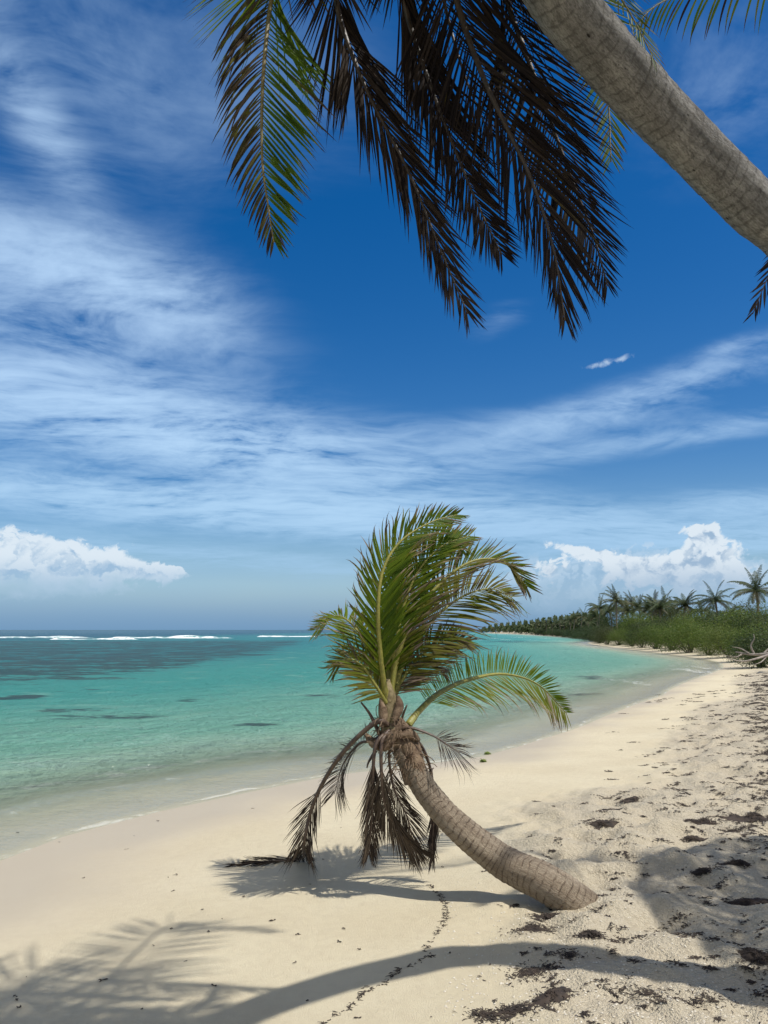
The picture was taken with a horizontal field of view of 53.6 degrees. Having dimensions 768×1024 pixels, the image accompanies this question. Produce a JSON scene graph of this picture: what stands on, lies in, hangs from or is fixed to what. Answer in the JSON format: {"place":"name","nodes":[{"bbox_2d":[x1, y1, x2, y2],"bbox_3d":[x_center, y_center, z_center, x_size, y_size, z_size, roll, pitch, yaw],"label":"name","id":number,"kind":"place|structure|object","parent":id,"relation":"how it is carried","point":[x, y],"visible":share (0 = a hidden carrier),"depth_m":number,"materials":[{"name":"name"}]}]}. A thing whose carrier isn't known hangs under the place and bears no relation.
{"place":"outdoors","nodes":[
{"label":"outdoors","id":0,"kind":"place"},
{"bbox_2d":[0,630,723,829],"bbox_3d":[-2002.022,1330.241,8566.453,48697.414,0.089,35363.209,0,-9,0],"label":"water","id":1,"kind":"structure","parent":0,"point":[71,710],"depth_m":23.21,"materials":[{"name":"teal liquid"}]},
{"bbox_2d":[0,636,89,637],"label":"breaking wave","id":2,"kind":"object","parent":1,"relation":"on","point":[49,637],"visible":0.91,"depth_m":185.34,"materials":[{"name":"liquid"}]},
{"bbox_2d":[49,638,136,639],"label":"breaking wave","id":3,"kind":"object","parent":1,"relation":"on","point":[96,639],"visible":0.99,"depth_m":153.90,"materials":[{"name":"liquid"}]},
{"bbox_2d":[112,635,227,637],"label":"breaking wave","id":4,"kind":"object","parent":1,"relation":"on","point":[186,636],"visible":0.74,"depth_m":178.20,"materials":[{"name":"liquid"}]},
{"bbox_2d":[258,635,314,636],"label":"breaking wave","id":5,"kind":"object","parent":1,"relation":"on","point":[283,636],"visible":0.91,"depth_m":213.10,"materials":[{"name":"liquid"}]},
{"bbox_2d":[0,632,767,1023],"bbox_3d":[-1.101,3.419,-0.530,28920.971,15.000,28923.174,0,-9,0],"label":"ground","id":6,"kind":"structure","parent":0,"point":[84,912],"depth_m":5.17,"materials":[{"name":"beige sand"}]},
{"bbox_2d":[13,820,532,1017],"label":"beach crumbs","id":7,"kind":"object","parent":6,"relation":"on","point":[293,962],"visible":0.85,"depth_m":3.93,"materials":[{"name":"brown plant"}]},
{"bbox_2d":[321,884,449,1023],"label":"wrack line","id":8,"kind":"object","parent":6,"relation":"on","point":[391,975],"visible":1,"depth_m":3.85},
{"bbox_2d":[222,502,597,909],"bbox_3d":[0.207,1.392,5.510,2.922,2.923,2.242,0,-9,0],"label":"coconut palm","id":9,"kind":"object","parent":6,"relation":"on","point":[386,658],"visible":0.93,"depth_m":5.22,"materials":[{"name":"green plant"}]},
{"bbox_2d":[183,0,767,341],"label":"coconut palm","id":10,"kind":"object","parent":6,"relation":"on","point":[618,68],"visible":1,"depth_m":3.32,"materials":[{"name":"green plant"}]},
{"bbox_2d":[530,628,540,634],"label":"beach shrub","id":11,"kind":"object","parent":6,"relation":"on","point":[534,632],"visible":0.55,"depth_m":279.68,"materials":[{"name":"green plant"}]},
{"bbox_2d":[530,618,540,629],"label":"coconut palm","id":12,"kind":"object","parent":6,"relation":"on","point":[535,623],"visible":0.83,"depth_m":287.05,"materials":[{"name":"green plant"}]},
{"bbox_2d":[536,629,549,635],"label":"beach shrub","id":13,"kind":"object","parent":6,"relation":"on","point":[541,631],"visible":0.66,"depth_m":259.74,"materials":[{"name":"green plant"}]},
{"bbox_2d":[479,608,608,633],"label":"distant wood","id":14,"kind":"object","parent":6,"relation":"on","point":[525,626],"visible":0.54,"depth_m":315.00,"materials":[{"name":"green plant"}]},
{"bbox_2d":[540,619,550,634],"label":"coconut palm","id":15,"kind":"object","parent":6,"relation":"on","point":[545,622],"visible":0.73,"depth_m":258.81,"materials":[{"name":"green plant"}]},
{"bbox_2d":[525,911,566,919],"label":"seaweed clump","id":16,"kind":"object","parent":6,"relation":"on","point":[546,916],"visible":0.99,"depth_m":4.36,"materials":[{"name":"brown plant"}]},
{"bbox_2d":[544,618,555,635],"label":"coconut palm","id":17,"kind":"object","parent":6,"relation":"on","point":[551,621],"visible":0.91,"depth_m":237.40,"materials":[{"name":"green plant"}]},
{"bbox_2d":[543,628,558,635],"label":"beach shrub","id":18,"kind":"object","parent":6,"relation":"on","point":[550,631],"visible":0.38,"depth_m":244.71,"materials":[{"name":"green plant"}]},
{"bbox_2d":[547,629,558,635],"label":"beach shrub","id":19,"kind":"object","parent":6,"relation":"on","point":[552,633],"visible":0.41,"depth_m":227.10,"materials":[{"name":"green plant"}]},
{"bbox_2d":[551,615,564,629],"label":"coconut palm","id":20,"kind":"object","parent":6,"relation":"on","point":[555,622],"visible":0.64,"depth_m":223.58,"materials":[{"name":"green plant"}]},
{"bbox_2d":[529,986,588,1005],"bbox_3d":[0.782,2.165,3.397,0.269,0.058,0.200,-2,-9,14],"label":"seaweed clump","id":21,"kind":"object","parent":6,"relation":"on","point":[555,994],"visible":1,"depth_m":3.38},
{"bbox_2d":[551,629,566,636],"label":"beach shrub","id":22,"kind":"object","parent":6,"relation":"on","point":[559,632],"visible":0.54,"depth_m":209.05,"materials":[{"name":"green plant"}]},
{"bbox_2d":[557,615,568,631],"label":"coconut palm","id":23,"kind":"object","parent":6,"relation":"on","point":[563,620],"visible":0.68,"depth_m":211.76,"materials":[{"name":"green plant"}]},
{"bbox_2d":[561,629,577,637],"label":"beach shrub","id":24,"kind":"object","parent":6,"relation":"on","point":[571,631],"visible":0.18,"depth_m":177.63,"materials":[{"name":"green plant"}]},
{"bbox_2d":[562,614,577,629],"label":"coconut palm","id":25,"kind":"object","parent":6,"relation":"on","point":[569,621],"visible":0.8,"depth_m":193.83,"materials":[{"name":"green plant"}]},
{"bbox_2d":[567,609,583,630],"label":"coconut palm","id":26,"kind":"object","parent":6,"relation":"on","point":[573,619],"visible":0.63,"depth_m":187.98,"materials":[{"name":"green plant"}]},
{"bbox_2d":[562,624,596,638],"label":"beach shrub","id":27,"kind":"object","parent":6,"relation":"on","point":[583,627],"visible":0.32,"depth_m":163.65,"materials":[{"name":"green plant"}]},
{"bbox_2d":[568,625,593,639],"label":"beach shrub","id":28,"kind":"object","parent":6,"relation":"on","point":[582,632],"visible":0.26,"depth_m":150.07,"materials":[{"name":"green plant"}]},
{"bbox_2d":[572,606,590,626],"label":"coconut palm","id":29,"kind":"object","parent":6,"relation":"on","point":[580,615],"visible":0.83,"depth_m":176.31,"materials":[{"name":"green plant"}]},
{"bbox_2d":[569,625,597,641],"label":"beach shrub","id":30,"kind":"object","parent":6,"relation":"on","point":[586,634],"visible":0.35,"depth_m":138.07,"materials":[{"name":"green plant"}]},
{"bbox_2d":[566,929,608,939],"bbox_3d":[1.083,2.235,4.013,0.233,0.052,0.108,0,-9,0],"label":"seaweed clump","id":31,"kind":"object","parent":6,"relation":"on","point":[590,933],"visible":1,"depth_m":4.00,"materials":[{"name":"brown plant"}]},
{"bbox_2d":[580,614,595,625],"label":"coconut palm","id":32,"kind":"object","parent":6,"relation":"on","point":[588,622],"visible":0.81,"depth_m":168.20,"materials":[{"name":"green plant"}]},
{"bbox_2d":[584,609,603,625],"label":"coconut palm","id":33,"kind":"object","parent":6,"relation":"on","point":[593,614],"visible":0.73,"depth_m":158.31,"materials":[{"name":"green plant"}]},
{"bbox_2d":[588,632,602,643],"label":"beach shrub","id":34,"kind":"object","parent":6,"relation":"on","point":[594,639],"visible":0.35,"depth_m":104.38,"materials":[{"name":"green plant"}]},
{"bbox_2d":[585,595,611,626],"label":"coconut palm","id":35,"kind":"object","parent":6,"relation":"on","point":[597,606],"visible":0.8,"depth_m":140.97,"materials":[{"name":"green plant"}]},
{"bbox_2d":[579,817,628,829],"bbox_3d":[1.840,2.635,6.404,0.418,0.087,0.230,5,-10,-30],"label":"seaweed clump","id":36,"kind":"object","parent":6,"relation":"on","point":[598,824],"visible":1,"depth_m":6.39,"materials":[{"name":"brown plant"}]},
{"bbox_2d":[589,625,619,644],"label":"beach shrub","id":37,"kind":"object","parent":6,"relation":"on","point":[603,637],"visible":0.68,"depth_m":96.55,"materials":[{"name":"green plant"}]},
{"bbox_2d":[443,761,767,1023],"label":"coral rubble","id":38,"kind":"object","parent":6,"relation":"on","point":[724,1016],"visible":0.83,"depth_m":3.67,"materials":[{"name":"stone"}]},
{"bbox_2d":[590,611,623,640],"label":"beach shrub","id":39,"kind":"object","parent":6,"relation":"on","point":[608,620],"visible":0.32,"depth_m":122.09,"materials":[{"name":"green plant"}]},
{"bbox_2d":[598,598,622,628],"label":"coconut palm","id":40,"kind":"object","parent":6,"relation":"on","point":[606,610],"visible":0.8,"depth_m":120.79,"materials":[{"name":"green plant"}]},
{"bbox_2d":[453,673,767,1023],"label":"seaweed litter","id":41,"kind":"object","parent":6,"relation":"on","point":[532,971],"visible":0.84,"depth_m":4.16,"materials":[{"name":"brown plant"}]},
{"bbox_2d":[596,807,625,810],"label":"seaweed clump","id":42,"kind":"object","parent":6,"relation":"on","point":[612,809],"visible":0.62,"depth_m":6.84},
{"bbox_2d":[602,628,627,645],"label":"beach shrub","id":43,"kind":"object","parent":6,"relation":"on","point":[613,635],"visible":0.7,"depth_m":90.30,"materials":[{"name":"green plant"}]},
{"bbox_2d":[600,585,635,637],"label":"coconut palm","id":44,"kind":"object","parent":6,"relation":"on","point":[615,600],"visible":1,"depth_m":111.27,"materials":[{"name":"green plant"}]},
{"bbox_2d":[607,595,629,614],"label":"coconut palm","id":45,"kind":"object","parent":6,"relation":"on","point":[619,606],"visible":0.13,"depth_m":130.89,"materials":[{"name":"green plant"}]},
{"bbox_2d":[609,597,638,617],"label":"coconut palm","id":46,"kind":"object","parent":6,"relation":"on","point":[623,610],"visible":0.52,"depth_m":116.83,"materials":[{"name":"green plant"}]},
{"bbox_2d":[613,618,644,642],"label":"beach shrub","id":47,"kind":"object","parent":6,"relation":"on","point":[621,626],"visible":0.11,"depth_m":96.24,"materials":[{"name":"green plant"}]},
{"bbox_2d":[617,796,643,803],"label":"seaweed clump","id":48,"kind":"object","parent":6,"relation":"on","point":[630,799],"visible":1,"depth_m":7.38,"materials":[{"name":"brown plant"}]},
{"bbox_2d":[617,590,643,609],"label":"coconut palm","id":49,"kind":"object","parent":6,"relation":"on","point":[631,599],"visible":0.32,"depth_m":123.45,"materials":[{"name":"green plant"}]},
{"bbox_2d":[615,626,647,646],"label":"beach shrub","id":50,"kind":"object","parent":6,"relation":"on","point":[623,639],"visible":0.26,"depth_m":84.78,"materials":[{"name":"green plant"}]},
{"bbox_2d":[625,594,646,616],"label":"coconut palm","id":51,"kind":"object","parent":6,"relation":"on","point":[637,604],"visible":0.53,"depth_m":111.05,"materials":[{"name":"green plant"}]},
{"bbox_2d":[608,611,668,641],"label":"beach shrub","id":52,"kind":"object","parent":6,"relation":"on","point":[625,623],"visible":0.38,"depth_m":90.70,"materials":[{"name":"green plant"}]},
{"bbox_2d":[622,620,658,647],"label":"beach shrub","id":53,"kind":"object","parent":6,"relation":"on","point":[635,633],"visible":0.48,"depth_m":78.69,"materials":[{"name":"green plant"}]},
{"bbox_2d":[622,623,667,648],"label":"beach shrub","id":54,"kind":"object","parent":6,"relation":"on","point":[643,633],"visible":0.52,"depth_m":73.80,"materials":[{"name":"green plant"}]},
{"bbox_2d":[642,589,657,606],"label":"coconut palm","id":55,"kind":"object","parent":6,"relation":"on","point":[654,596],"visible":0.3,"depth_m":117.01,"materials":[{"name":"green plant"}]},
{"bbox_2d":[633,596,667,621],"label":"coconut palm","id":56,"kind":"object","parent":6,"relation":"on","point":[645,607],"visible":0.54,"depth_m":102.90,"materials":[{"name":"green plant"}]},
{"bbox_2d":[646,617,668,643],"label":"beach shrub","id":57,"kind":"object","parent":6,"relation":"on","point":[652,623],"visible":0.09,"depth_m":84.58,"materials":[{"name":"green plant"}]},
{"bbox_2d":[643,593,677,620],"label":"coconut palm","id":58,"kind":"object","parent":6,"relation":"on","point":[661,606],"visible":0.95,"depth_m":97.15,"materials":[{"name":"green plant"}]},
{"bbox_2d":[653,586,678,607],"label":"coconut palm","id":59,"kind":"object","parent":6,"relation":"on","point":[663,596],"visible":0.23,"depth_m":111.14,"materials":[{"name":"green plant"}]},
{"bbox_2d":[641,600,695,625],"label":"beach shrub","id":60,"kind":"object","parent":6,"relation":"on","point":[664,613],"visible":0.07,"depth_m":104.04,"materials":[{"name":"green plant"}]},
{"bbox_2d":[648,622,690,650],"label":"beach shrub","id":61,"kind":"object","parent":6,"relation":"on","point":[661,639],"visible":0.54,"depth_m":68.05,"materials":[{"name":"green plant"}]},
{"bbox_2d":[650,612,691,642],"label":"beach shrub","id":62,"kind":"object","parent":6,"relation":"on","point":[664,622],"visible":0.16,"depth_m":78.78,"materials":[{"name":"green plant"}]},
{"bbox_2d":[664,596,681,616],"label":"coconut palm","id":63,"kind":"object","parent":6,"relation":"on","point":[672,603],"visible":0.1,"depth_m":106.99,"materials":[{"name":"green plant"}]},
{"bbox_2d":[656,606,693,625],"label":"beach shrub","id":64,"kind":"object","parent":6,"relation":"on","point":[673,615],"visible":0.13,"depth_m":95.40,"materials":[{"name":"green plant"}]},
{"bbox_2d":[646,620,709,653],"bbox_3d":[24.330,10.323,62.276,5.610,3.026,4.828,-3,-9,20],"label":"beach shrub","id":65,"kind":"object","parent":6,"relation":"on","point":[684,633],"visible":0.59,"depth_m":61.72,"materials":[{"name":"green plant"}]},
{"bbox_2d":[667,590,702,618],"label":"coconut palm","id":66,"kind":"object","parent":6,"relation":"on","point":[684,602],"visible":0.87,"depth_m":91.15,"materials":[{"name":"green plant"}]},
{"bbox_2d":[662,607,710,647],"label":"beach shrub","id":67,"kind":"object","parent":6,"relation":"on","point":[677,620],"visible":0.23,"depth_m":70.87,"materials":[{"name":"green plant"}]},
{"bbox_2d":[677,835,707,842],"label":"seaweed clump","id":68,"kind":"object","parent":6,"relation":"on","point":[693,838],"visible":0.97,"depth_m":5.89,"materials":[{"name":"brown plant"}]},
{"bbox_2d":[632,0,767,322],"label":"coconut palm","id":69,"kind":"object","parent":6,"relation":"on","point":[760,284],"visible":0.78,"depth_m":4.89,"materials":[{"name":"green plant"}]},
{"bbox_2d":[685,867,715,877],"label":"seaweed clump","id":70,"kind":"object","parent":6,"relation":"on","point":[699,871],"visible":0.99,"depth_m":4.97,"materials":[{"name":"brown plant"}]},
{"bbox_2d":[684,599,720,623],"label":"beach shrub","id":71,"kind":"object","parent":6,"relation":"on","point":[700,611],"visible":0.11,"depth_m":88.47,"materials":[{"name":"green plant"}]},
{"bbox_2d":[695,600,713,613],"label":"coconut palm","id":72,"kind":"object","parent":6,"relation":"on","point":[702,609],"visible":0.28,"depth_m":106.56,"materials":[{"name":"green plant"}]},
{"bbox_2d":[684,817,726,824],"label":"seaweed clump","id":73,"kind":"object","parent":6,"relation":"on","point":[703,821],"visible":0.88,"depth_m":6.33,"materials":[{"name":"brown plant"}]},
{"bbox_2d":[683,624,730,654],"bbox_3d":[24.135,9.529,56.466,3.946,2.730,3.596,5,-10,-31],"label":"beach shrub","id":74,"kind":"object","parent":6,"relation":"on","point":[698,645],"visible":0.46,"depth_m":56.16,"materials":[{"name":"green plant"}]},
{"bbox_2d":[680,607,736,647],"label":"beach shrub","id":75,"kind":"object","parent":6,"relation":"on","point":[708,616],"visible":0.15,"depth_m":65.60,"materials":[{"name":"green plant"}]},
{"bbox_2d":[693,580,736,613],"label":"coconut palm","id":76,"kind":"object","parent":6,"relation":"on","point":[713,600],"visible":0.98,"depth_m":83.67,"materials":[{"name":"green plant"}]},
{"bbox_2d":[693,624,743,657],"bbox_3d":[23.316,8.898,51.781,4.227,2.573,4.912,-3,-9,16],"label":"beach shrub","id":77,"kind":"object","parent":6,"relation":"on","point":[714,636],"visible":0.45,"depth_m":51.24,"materials":[{"name":"green plant"}]},
{"bbox_2d":[683,606,764,649],"bbox_3d":[26.798,9.266,59.409,6.837,3.922,5.884,-3,-9,18],"label":"beach shrub","id":78,"kind":"object","parent":6,"relation":"on","point":[723,617],"visible":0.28,"depth_m":58.85,"materials":[{"name":"green plant"}]},
{"bbox_2d":[708,858,761,868],"bbox_3d":[2.362,2.359,5.110,0.383,0.054,0.120,0,-9,0],"label":"seaweed clump","id":79,"kind":"object","parent":6,"relation":"on","point":[739,862],"visible":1,"depth_m":5.10,"materials":[{"name":"brown plant"}]},
{"bbox_2d":[711,596,766,630],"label":"beach shrub","id":80,"kind":"object","parent":6,"relation":"on","point":[746,606],"visible":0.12,"depth_m":79.28,"materials":[{"name":"green plant"}]},
{"bbox_2d":[718,618,767,662],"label":"beach shrub","id":81,"kind":"object","parent":6,"relation":"on","point":[734,637],"visible":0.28,"depth_m":45.19,"materials":[{"name":"green plant"}]},
{"bbox_2d":[718,811,767,823],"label":"seaweed clump","id":82,"kind":"object","parent":6,"relation":"on","point":[751,816],"visible":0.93,"depth_m":6.46,"materials":[{"name":"brown plant"}]},
{"bbox_2d":[719,607,767,640],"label":"beach shrub","id":83,"kind":"object","parent":6,"relation":"on","point":[750,621],"visible":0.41,"depth_m":55.38,"materials":[{"name":"green plant"}]},
{"bbox_2d":[722,626,767,668],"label":"beach shrub","id":84,"kind":"object","parent":6,"relation":"on","point":[759,646],"visible":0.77,"depth_m":37.27,"materials":[{"name":"green plant"}]},
{"bbox_2d":[724,634,767,664],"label":"driftwood","id":85,"kind":"object","parent":6,"relation":"on","point":[764,654],"visible":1,"depth_m":32.87,"materials":[{"name":"grey wood"}]},
{"bbox_2d":[725,897,767,905],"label":"seaweed clump","id":86,"kind":"object","parent":6,"relation":"on","point":[741,901],"visible":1,"depth_m":4.52,"materials":[{"name":"brown plant"}]},
{"bbox_2d":[727,565,767,613],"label":"coconut palm","id":87,"kind":"object","parent":6,"relation":"on","point":[756,589],"visible":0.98,"depth_m":75.57,"materials":[{"name":"green plant"}]},
{"bbox_2d":[732,945,767,964],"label":"seaweed clump","id":88,"kind":"object","parent":6,"relation":"on","point":[752,955],"visible":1,"depth_m":3.74,"materials":[{"name":"brown plant"}]},
{"bbox_2d":[745,600,767,625],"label":"beach shrub","id":89,"kind":"object","parent":6,"relation":"on","point":[763,611],"visible":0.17,"depth_m":61.40,"materials":[{"name":"green plant"}]},
{"bbox_2d":[0,0,767,629],"label":"sky","id":90,"kind":"structure","parent":0,"point":[201,428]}
]}

